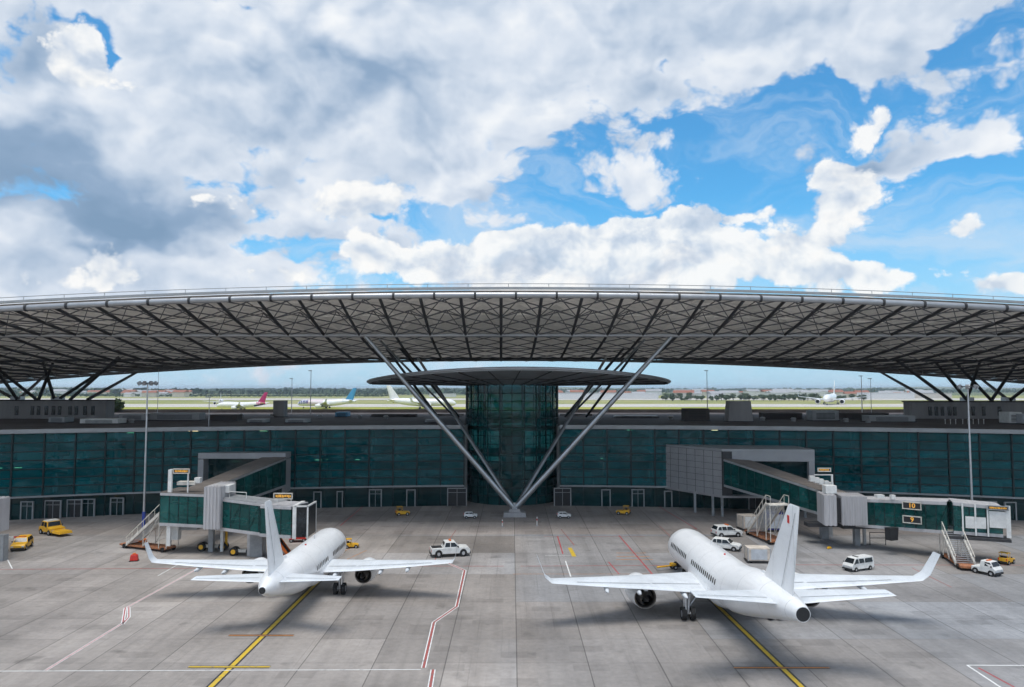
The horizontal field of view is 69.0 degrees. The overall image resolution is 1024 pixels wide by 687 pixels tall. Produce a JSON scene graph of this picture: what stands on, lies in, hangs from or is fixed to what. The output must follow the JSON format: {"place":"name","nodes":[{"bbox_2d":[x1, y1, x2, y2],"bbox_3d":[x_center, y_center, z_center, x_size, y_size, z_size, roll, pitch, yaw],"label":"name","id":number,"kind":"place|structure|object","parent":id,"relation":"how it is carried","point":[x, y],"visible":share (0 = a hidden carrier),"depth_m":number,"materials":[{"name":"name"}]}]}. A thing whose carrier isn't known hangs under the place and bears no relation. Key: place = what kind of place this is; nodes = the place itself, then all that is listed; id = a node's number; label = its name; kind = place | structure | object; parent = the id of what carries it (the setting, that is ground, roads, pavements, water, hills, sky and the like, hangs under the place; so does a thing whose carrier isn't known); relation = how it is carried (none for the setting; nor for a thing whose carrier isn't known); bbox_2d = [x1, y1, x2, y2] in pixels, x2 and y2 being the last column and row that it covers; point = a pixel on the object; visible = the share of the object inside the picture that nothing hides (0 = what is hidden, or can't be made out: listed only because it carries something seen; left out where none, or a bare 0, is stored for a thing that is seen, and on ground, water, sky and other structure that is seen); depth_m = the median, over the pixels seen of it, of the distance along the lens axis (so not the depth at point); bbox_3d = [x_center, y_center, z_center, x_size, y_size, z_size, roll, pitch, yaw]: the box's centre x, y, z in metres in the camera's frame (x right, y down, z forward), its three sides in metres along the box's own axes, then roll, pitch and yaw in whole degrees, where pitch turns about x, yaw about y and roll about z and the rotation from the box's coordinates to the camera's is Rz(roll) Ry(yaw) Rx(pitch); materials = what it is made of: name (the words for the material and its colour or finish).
{"place":"outdoors","nodes":[
{"label":"outdoors","id":0,"kind":"place"},
{"bbox_2d":[0,496,9,560],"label":"jet bridge","id":1,"kind":"structure","parent":0,"point":[4,514],"depth_m":87.24,"materials":[{"name":"grey metal"}]},
{"bbox_2d":[0,500,1023,686],"bbox_3d":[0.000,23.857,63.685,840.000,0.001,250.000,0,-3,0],"label":"apron","id":2,"kind":"object","parent":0,"point":[516,618],"visible":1,"depth_m":65.69,"materials":[{"name":"concrete"}]},
{"bbox_2d":[10,534,33,550],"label":"service car","id":3,"kind":"object","parent":2,"relation":"on","point":[24,542],"visible":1,"depth_m":92.47,"materials":[{"name":"yellow paint"}]},
{"bbox_2d":[39,518,72,535],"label":"ramp tractor","id":4,"kind":"object","parent":2,"relation":"on","point":[51,526],"visible":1,"depth_m":101.86,"materials":[{"name":"yellow paint"}]},
{"bbox_2d":[129,553,138,561],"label":"safety box","id":5,"kind":"object","parent":2,"relation":"on","point":[134,557],"visible":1,"depth_m":86.20,"materials":[{"name":"red paint"}]},
{"bbox_2d":[137,381,157,526],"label":"floodlight mast","id":6,"kind":"object","parent":2,"relation":"on","point":[144,383],"visible":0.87,"depth_m":104.31,"materials":[{"name":"metal"}]},
{"bbox_2d":[119,504,180,552],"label":"boarding stairs","id":7,"kind":"structure","parent":2,"relation":"on","point":[141,534],"depth_m":92.34,"materials":[{"name":"metal"}]},
{"bbox_2d":[188,667,268,667],"bbox_3d":[-20.320,23.237,53.556,5.860,0.001,0.440,0,-3,0],"label":"stop bar border","id":8,"kind":"object","parent":2,"relation":"on","point":[228,667],"visible":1,"depth_m":53.43,"materials":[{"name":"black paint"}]},
{"bbox_2d":[189,666,269,666],"bbox_3d":[-20.320,23.233,53.556,5.860,0.001,0.230,0,-3,0],"label":"stop bar","id":9,"kind":"object","parent":8,"relation":"on","point":[229,666],"visible":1,"depth_m":53.61,"materials":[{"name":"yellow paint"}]},
{"bbox_2d":[159,457,316,556],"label":"jet bridge","id":10,"kind":"structure","parent":2,"relation":"on","point":[230,501],"depth_m":89.71,"materials":[{"name":"glass"}]},
{"bbox_2d":[82,669,420,670],"bbox_3d":[-22.599,23.197,52.891,32.218,0.001,0.100,0,-3,-1],"label":"white line","id":11,"kind":"object","parent":2,"relation":"on","point":[219,670],"visible":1,"depth_m":52.86,"materials":[{"name":"paint"}]},
{"bbox_2d":[206,574,328,686],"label":"guide line border","id":12,"kind":"object","parent":2,"relation":"on","point":[213,680],"visible":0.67,"depth_m":59.29,"materials":[{"name":"black paint"}]},
{"bbox_2d":[208,583,317,686],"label":"guide line","id":13,"kind":"object","parent":12,"relation":"on","point":[226,671],"visible":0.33,"depth_m":59.16,"materials":[{"name":"yellow paint"}]},
{"bbox_2d":[280,538,290,554],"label":"belt loader","id":14,"kind":"object","parent":2,"relation":"on","point":[285,548],"visible":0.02,"depth_m":86.59,"materials":[{"name":"orange paint"}]},
{"bbox_2d":[144,500,457,596],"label":"airliner","id":15,"kind":"object","parent":2,"relation":"on","point":[312,560],"visible":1,"depth_m":70.95,"materials":[{"name":"white paint"}]},
{"bbox_2d":[346,538,358,548],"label":"baggage tug","id":16,"kind":"object","parent":2,"relation":"on","point":[351,544],"visible":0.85,"depth_m":93.21,"materials":[{"name":"yellow paint"}]},
{"bbox_2d":[395,506,409,515],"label":"baggage tug","id":17,"kind":"object","parent":2,"relation":"on","point":[398,512],"visible":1,"depth_m":117.08,"materials":[{"name":"yellow paint"}]},
{"bbox_2d":[421,563,463,667],"bbox_3d":[-5.979,24.195,69.491,2.172,0.001,32.221,0,-3,-2],"label":"white boundary edge","id":18,"kind":"object","parent":2,"relation":"on","point":[439,617],"visible":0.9,"depth_m":64.11,"materials":[{"name":"paint"}]},
{"bbox_2d":[422,563,464,667],"bbox_3d":[-5.834,24.198,69.541,2.288,0.001,32.312,0,-3,-2],"label":"red boundary line","id":19,"kind":"object","parent":2,"relation":"on","point":[427,650],"visible":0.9,"depth_m":64.25,"materials":[{"name":"paint"}]},
{"bbox_2d":[425,563,465,667],"bbox_3d":[-5.692,24.200,69.570,2.227,0.001,32.359,0,-3,-2],"label":"white boundary edge","id":20,"kind":"object","parent":2,"relation":"on","point":[442,617],"visible":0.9,"depth_m":64.25,"materials":[{"name":"paint"}]},
{"bbox_2d":[429,539,470,557],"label":"pickup truck","id":21,"kind":"object","parent":2,"relation":"on","point":[449,546],"visible":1,"depth_m":88.48,"materials":[{"name":"white paint"}]},
{"bbox_2d":[463,511,477,518],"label":"utility car","id":22,"kind":"object","parent":2,"relation":"on","point":[467,514],"visible":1,"depth_m":114.61,"materials":[{"name":"white paint"}]},
{"bbox_2d":[0,413,1023,520],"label":"terminal building","id":23,"kind":"structure","parent":2,"relation":"on","point":[61,470],"depth_m":123.56,"materials":[{"name":"teal glass"}]},
{"bbox_2d":[0,400,116,418],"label":"rooftop block","id":24,"kind":"structure","parent":23,"relation":"on","point":[37,409],"depth_m":159.43,"materials":[{"name":"black paint"}]},
{"bbox_2d":[0,373,45,399],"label":"canopy strut cluster","id":25,"kind":"object","parent":24,"relation":"on","point":[13,396],"visible":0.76,"depth_m":160.80,"materials":[{"name":"metal"}]},
{"bbox_2d":[0,356,138,399],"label":"canopy strut cluster","id":26,"kind":"object","parent":24,"relation":"on","point":[87,382],"visible":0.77,"depth_m":157.13,"materials":[{"name":"metal"}]},
{"bbox_2d":[48,416,73,422],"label":"roof vent unit","id":27,"kind":"object","parent":23,"relation":"on","point":[63,419],"visible":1,"depth_m":139.92,"materials":[{"name":"metal"}]},
{"bbox_2d":[78,418,126,423],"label":"roof vent unit","id":28,"kind":"object","parent":23,"relation":"on","point":[103,421],"visible":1,"depth_m":134.91,"materials":[{"name":"white paint"}]},
{"bbox_2d":[114,398,124,411],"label":"roofside bush","id":29,"kind":"object","parent":23,"relation":"on","point":[119,404],"visible":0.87,"depth_m":198.46,"materials":[{"name":"green plant"}]},
{"bbox_2d":[119,413,150,420],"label":"roof vent unit","id":30,"kind":"object","parent":23,"relation":"on","point":[137,416],"visible":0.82,"depth_m":147.90,"materials":[{"name":"grey metal"}]},
{"bbox_2d":[150,413,206,420],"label":"roof duct","id":31,"kind":"object","parent":23,"relation":"on","point":[177,416],"visible":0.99,"depth_m":149.89,"materials":[{"name":"grey metal"}]},
{"bbox_2d":[209,414,242,420],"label":"roof duct","id":32,"kind":"object","parent":23,"relation":"on","point":[225,417],"visible":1,"depth_m":149.88,"materials":[{"name":"metal"}]},
{"bbox_2d":[198,452,290,492],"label":"bridge portal","id":33,"kind":"object","parent":23,"relation":"attached to","point":[222,462],"visible":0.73,"depth_m":120.67,"materials":[{"name":"grey metal"}]},
{"bbox_2d":[246,419,269,422],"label":"roof vent unit","id":34,"kind":"object","parent":23,"relation":"on","point":[258,420],"visible":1,"depth_m":138.89,"materials":[{"name":"metal"}]},
{"bbox_2d":[273,400,287,416],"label":"roof shaft","id":35,"kind":"object","parent":23,"relation":"on","point":[280,408],"visible":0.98,"depth_m":167.97,"materials":[{"name":"metal"}]},
{"bbox_2d":[284,419,310,422],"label":"roof duct","id":36,"kind":"object","parent":23,"relation":"on","point":[297,420],"visible":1,"depth_m":138.89,"materials":[{"name":"metal"}]},
{"bbox_2d":[335,412,350,416],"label":"roof vent unit","id":37,"kind":"object","parent":23,"relation":"on","point":[342,414],"visible":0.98,"depth_m":167.84,"materials":[{"name":"blue paint"}]},
{"bbox_2d":[370,414,418,416],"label":"roof duct","id":38,"kind":"object","parent":23,"relation":"on","point":[395,415],"visible":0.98,"depth_m":167.83,"materials":[{"name":"metal"}]},
{"bbox_2d":[379,339,463,417],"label":"strut pair","id":39,"kind":"object","parent":23,"relation":"on","point":[391,353],"visible":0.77,"depth_m":138.94,"materials":[{"name":"metal"}]},
{"bbox_2d":[114,409,903,412],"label":"roof parapet","id":40,"kind":"structure","parent":23,"relation":"on","point":[464,410],"depth_m":199.04,"materials":[{"name":"concrete"}]},
{"bbox_2d":[560,339,644,417],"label":"strut pair","id":41,"kind":"object","parent":23,"relation":"on","point":[631,354],"visible":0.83,"depth_m":141.55,"materials":[{"name":"metal"}]},
{"bbox_2d":[612,415,658,417],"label":"roof hatch","id":42,"kind":"object","parent":23,"relation":"on","point":[635,416],"visible":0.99,"depth_m":162.84,"materials":[{"name":"metal"}]},
{"bbox_2d":[681,408,710,420],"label":"roof vent unit","id":43,"kind":"object","parent":23,"relation":"on","point":[695,414],"visible":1,"depth_m":147.92,"materials":[{"name":"metal"}]},
{"bbox_2d":[723,401,753,421],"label":"roof shaft","id":44,"kind":"object","parent":23,"relation":"on","point":[738,411],"visible":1,"depth_m":144.09,"materials":[{"name":"metal"}]},
{"bbox_2d":[757,413,802,418],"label":"roof vent unit","id":45,"kind":"object","parent":23,"relation":"on","point":[781,415],"visible":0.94,"depth_m":155.87,"materials":[{"name":"metal"}]},
{"bbox_2d":[806,410,839,420],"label":"roof vent unit","id":46,"kind":"object","parent":23,"relation":"on","point":[822,415],"visible":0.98,"depth_m":147.91,"materials":[{"name":"grey paint"}]},
{"bbox_2d":[839,413,888,418],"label":"roof vent unit","id":47,"kind":"object","parent":23,"relation":"on","point":[851,415],"visible":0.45,"depth_m":155.89,"materials":[{"name":"metal"}]},
{"bbox_2d":[861,415,916,421],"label":"roof duct","id":48,"kind":"object","parent":23,"relation":"on","point":[892,418],"visible":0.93,"depth_m":142.90,"materials":[{"name":"metal"}]},
{"bbox_2d":[901,401,1023,418],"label":"rooftop block","id":49,"kind":"structure","parent":23,"relation":"on","point":[951,409],"depth_m":159.43,"materials":[{"name":"black paint"}]},
{"bbox_2d":[880,361,1017,400],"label":"canopy strut cluster","id":50,"kind":"object","parent":49,"relation":"on","point":[972,383],"visible":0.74,"depth_m":156.02,"materials":[{"name":"metal"}]},
{"bbox_2d":[977,376,1023,400],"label":"canopy strut cluster","id":51,"kind":"object","parent":49,"relation":"on","point":[1005,398],"visible":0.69,"depth_m":161.60,"materials":[{"name":"metal"}]},
{"bbox_2d":[998,412,1021,423],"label":"roof vent unit","id":52,"kind":"object","parent":23,"relation":"on","point":[1007,417],"visible":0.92,"depth_m":136.19,"materials":[{"name":"white paint"}]},
{"bbox_2d":[1016,413,1023,423],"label":"roof vent unit","id":53,"kind":"object","parent":23,"relation":"on","point":[1019,418],"visible":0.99,"depth_m":135.00,"materials":[{"name":"silver metal"}]},
{"bbox_2d":[366,366,670,504],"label":"glass drum","id":54,"kind":"object","parent":2,"relation":"on","point":[511,417],"visible":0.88,"depth_m":128.44,"materials":[{"name":"glass"}]},
{"bbox_2d":[364,336,672,516],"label":"column","id":55,"kind":"structure","parent":2,"relation":"on","point":[502,493],"depth_m":116.15,"materials":[{"name":"metal"}]},
{"bbox_2d":[0,283,1023,383],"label":"terminal canopy","id":56,"kind":"object","parent":55,"relation":"on","point":[84,337],"visible":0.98,"depth_m":115.76,"materials":[{"name":"metal"}]},
{"bbox_2d":[556,511,570,518],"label":"utility car","id":57,"kind":"object","parent":2,"relation":"on","point":[560,514],"visible":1,"depth_m":114.62,"materials":[{"name":"white paint"}]},
{"bbox_2d":[616,505,630,514],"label":"baggage tug","id":58,"kind":"object","parent":2,"relation":"on","point":[625,511],"visible":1,"depth_m":117.85,"materials":[{"name":"yellow paint"}]},
{"bbox_2d":[657,561,680,569],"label":"tow bar","id":59,"kind":"object","parent":2,"relation":"on","point":[674,565],"visible":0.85,"depth_m":82.17,"materials":[{"name":"yellow paint"}]},
{"bbox_2d":[711,536,741,551],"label":"parked car","id":60,"kind":"object","parent":2,"relation":"on","point":[725,542],"visible":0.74,"depth_m":92.03,"materials":[{"name":"white paint"}]},
{"bbox_2d":[711,523,742,536],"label":"parked car","id":61,"kind":"object","parent":2,"relation":"on","point":[720,530],"visible":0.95,"depth_m":100.10,"materials":[{"name":"white paint"}]},
{"bbox_2d":[537,504,939,621],"bbox_3d":[19.395,17.845,63.660,26.910,12.000,29.124,-3,-4,40],"label":"airliner","id":62,"kind":"object","parent":2,"relation":"on","point":[779,588],"visible":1,"depth_m":62.90,"materials":[{"name":"white paint"}]},
{"bbox_2d":[665,444,814,517],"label":"bridge portal","id":63,"kind":"object","parent":2,"relation":"on","point":[694,469],"visible":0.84,"depth_m":117.13,"materials":[{"name":"grey metal"}]},
{"bbox_2d":[736,513,758,529],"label":"cargo container","id":64,"kind":"object","parent":2,"relation":"on","point":[743,520],"visible":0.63,"depth_m":104.99,"materials":[{"name":"metal"}]},
{"bbox_2d":[707,598,805,686],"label":"guide line border","id":65,"kind":"object","parent":2,"relation":"on","point":[785,674],"visible":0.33,"depth_m":57.57,"materials":[{"name":"black paint"}]},
{"bbox_2d":[709,599,803,686],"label":"guide line","id":66,"kind":"object","parent":65,"relation":"on","point":[778,664],"visible":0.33,"depth_m":57.34,"materials":[{"name":"yellow paint"}]},
{"bbox_2d":[744,545,770,562],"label":"cargo container","id":67,"kind":"object","parent":2,"relation":"on","point":[757,553],"visible":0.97,"depth_m":85.23,"materials":[{"name":"silver metal"}]},
{"bbox_2d":[744,495,788,543],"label":"boarding stairs","id":68,"kind":"structure","parent":2,"relation":"on","point":[764,534],"depth_m":98.19,"materials":[{"name":"metal"}]},
{"bbox_2d":[734,668,829,668],"bbox_3d":[19.314,23.227,53.388,6.846,0.001,0.400,0,-3,0],"label":"stop bar border","id":69,"kind":"object","parent":2,"relation":"on","point":[781,668],"visible":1,"depth_m":53.24,"materials":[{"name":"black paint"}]},
{"bbox_2d":[734,667,828,667],"bbox_3d":[19.314,23.223,53.388,6.846,0.001,0.190,0,-3,0],"label":"stop bar","id":70,"kind":"object","parent":69,"relation":"on","point":[781,667],"visible":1,"depth_m":53.42,"materials":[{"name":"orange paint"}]},
{"bbox_2d":[842,554,873,571],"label":"service van","id":71,"kind":"object","parent":2,"relation":"on","point":[855,563],"visible":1,"depth_m":81.84,"materials":[{"name":"white paint"}]},
{"bbox_2d":[723,459,1011,545],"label":"jet bridge","id":72,"kind":"structure","parent":2,"relation":"on","point":[830,504],"depth_m":92.22,"materials":[{"name":"glass"}]},
{"bbox_2d":[939,522,975,568],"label":"boarding stairs","id":73,"kind":"structure","parent":2,"relation":"on","point":[958,560],"depth_m":84.86,"materials":[{"name":"metal"}]},
{"bbox_2d":[956,385,978,499],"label":"floodlight mast","id":74,"kind":"object","parent":2,"relation":"on","point":[967,387],"visible":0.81,"depth_m":101.37,"materials":[{"name":"metal"}]},
{"bbox_2d":[971,559,1003,576],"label":"truck","id":75,"kind":"object","parent":2,"relation":"on","point":[991,567],"visible":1,"depth_m":79.71,"materials":[{"name":"white paint"}]},
{"bbox_2d":[998,551,1014,564],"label":"baggage tug","id":76,"kind":"object","parent":2,"relation":"on","point":[1005,559],"visible":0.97,"depth_m":84.76,"materials":[{"name":"yellow paint"}]},
{"bbox_2d":[0,398,1023,399],"bbox_3d":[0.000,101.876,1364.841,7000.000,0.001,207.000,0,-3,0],"label":"runway","id":77,"kind":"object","parent":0,"point":[446,398],"depth_m":1319.51,"materials":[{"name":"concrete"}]},
{"bbox_2d":[915,393,951,397],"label":"building","id":78,"kind":"structure","parent":77,"relation":"on","point":[933,395],"depth_m":1459.93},
{"bbox_2d":[0,395,1023,397],"bbox_3d":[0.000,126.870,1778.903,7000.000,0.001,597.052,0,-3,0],"label":"grass field","id":79,"kind":"structure","parent":0,"point":[464,396],"depth_m":1615.72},
{"bbox_2d":[141,391,157,396],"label":"building","id":80,"kind":"structure","parent":79,"relation":"on","point":[151,393],"depth_m":1697.11,"materials":[{"name":"white concrete"}]},
{"bbox_2d":[172,390,188,396],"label":"building","id":81,"kind":"structure","parent":79,"relation":"on","point":[180,393],"depth_m":1702.58,"materials":[{"name":"white tile"}]},
{"bbox_2d":[0,392,388,396],"bbox_3d":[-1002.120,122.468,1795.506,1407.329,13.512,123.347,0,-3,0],"label":"woodland","id":82,"kind":"object","parent":79,"relation":"on","point":[36,394],"visible":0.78,"depth_m":1745.47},
{"bbox_2d":[676,390,693,397],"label":"building","id":83,"kind":"structure","parent":79,"relation":"on","point":[684,392],"depth_m":1480.35,"materials":[{"name":"red tile"}]},
{"bbox_2d":[708,391,724,397],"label":"building","id":84,"kind":"structure","parent":79,"relation":"on","point":[713,393],"depth_m":1474.58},
{"bbox_2d":[719,390,738,397],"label":"building","id":85,"kind":"structure","parent":79,"relation":"on","point":[729,392],"depth_m":1573.09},
{"bbox_2d":[743,389,759,395],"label":"building","id":86,"kind":"structure","parent":79,"relation":"on","point":[752,392],"depth_m":1940.02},
{"bbox_2d":[767,390,788,395],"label":"building","id":87,"kind":"structure","parent":79,"relation":"on","point":[780,392],"depth_m":1522.83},
{"bbox_2d":[799,390,820,395],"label":"building","id":88,"kind":"structure","parent":79,"relation":"on","point":[801,392],"depth_m":1590.69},
{"bbox_2d":[0,0,1023,388],"label":"sky","id":89,"kind":"structure","parent":0,"point":[168,145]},
{"bbox_2d":[4,386,1021,389],"bbox_3d":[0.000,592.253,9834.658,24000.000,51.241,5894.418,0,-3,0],"label":"hills","id":90,"kind":"structure","parent":0,"point":[985,388],"depth_m":9146.89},
{"bbox_2d":[124,404,902,406],"bbox_3d":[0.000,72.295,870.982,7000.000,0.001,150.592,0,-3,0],"label":"taxiway","id":91,"kind":"structure","parent":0,"point":[566,405],"depth_m":863.70,"materials":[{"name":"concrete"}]},
{"bbox_2d":[797,380,867,404],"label":"airliner","id":92,"kind":"object","parent":91,"relation":"on","point":[832,397],"visible":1,"depth_m":907.97,"materials":[{"name":"white paint"}]},
{"bbox_2d":[124,407,902,408],"bbox_3d":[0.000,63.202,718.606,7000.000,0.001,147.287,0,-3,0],"label":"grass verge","id":93,"kind":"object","parent":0,"point":[558,407],"depth_m":756.94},
{"bbox_2d":[216,392,268,408],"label":"airliner","id":94,"kind":"object","parent":93,"relation":"on","point":[241,405],"visible":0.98,"depth_m":693.68,"materials":[{"name":"white paint"}]},
{"bbox_2d":[297,388,356,407],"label":"airliner","id":95,"kind":"object","parent":93,"relation":"on","point":[325,403],"visible":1,"depth_m":738.70,"materials":[{"name":"white paint"}]},
{"bbox_2d":[386,385,455,408],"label":"airliner","id":96,"kind":"object","parent":93,"relation":"on","point":[395,398],"visible":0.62,"depth_m":722.52,"materials":[{"name":"white paint"}]},
{"bbox_2d":[121,400,1023,403],"bbox_3d":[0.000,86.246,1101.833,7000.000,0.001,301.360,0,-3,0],"label":"grass field","id":97,"kind":"structure","parent":0,"point":[567,402],"depth_m":1129.32,"materials":[{"name":"plant"}]},
{"bbox_2d":[558,393,618,398],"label":"building","id":98,"kind":"structure","parent":0,"point":[578,395],"depth_m":1343.07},
{"bbox_2d":[194,390,1023,394],"bbox_3d":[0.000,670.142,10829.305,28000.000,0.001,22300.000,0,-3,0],"label":"ground","id":99,"kind":"structure","parent":0,"point":[973,393],"depth_m":2416.37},
{"bbox_2d":[0,387,465,394],"bbox_3d":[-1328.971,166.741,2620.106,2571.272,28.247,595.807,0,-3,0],"label":"woodland","id":100,"kind":"object","parent":99,"relation":"on","point":[326,391],"visible":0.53,"depth_m":2348.43,"materials":[{"name":"plant"}]},
{"bbox_2d":[1,387,1020,390],"bbox_3d":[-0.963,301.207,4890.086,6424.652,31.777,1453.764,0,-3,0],"label":"woodland","id":101,"kind":"object","parent":99,"relation":"on","point":[320,388],"visible":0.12,"depth_m":4649.12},
{"bbox_2d":[645,389,661,394],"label":"building","id":102,"kind":"structure","parent":99,"relation":"on","point":[659,391],"depth_m":2109.83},
{"bbox_2d":[558,388,1023,392],"bbox_3d":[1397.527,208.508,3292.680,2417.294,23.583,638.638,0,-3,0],"label":"woodland","id":103,"kind":"object","parent":99,"relation":"on","point":[874,391],"visible":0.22,"depth_m":2997.70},
{"bbox_2d":[619,393,658,398],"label":"building","id":104,"kind":"structure","parent":0,"point":[639,396],"depth_m":1399.28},
{"bbox_2d":[764,511,784,531],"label":"equipment box","id":105,"kind":"object","parent":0,"point":[776,522],"visible":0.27,"depth_m":103.80,"materials":[{"name":"paint"}]},
{"bbox_2d":[857,393,914,398],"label":"building","id":106,"kind":"structure","parent":0,"point":[890,395],"depth_m":1399.60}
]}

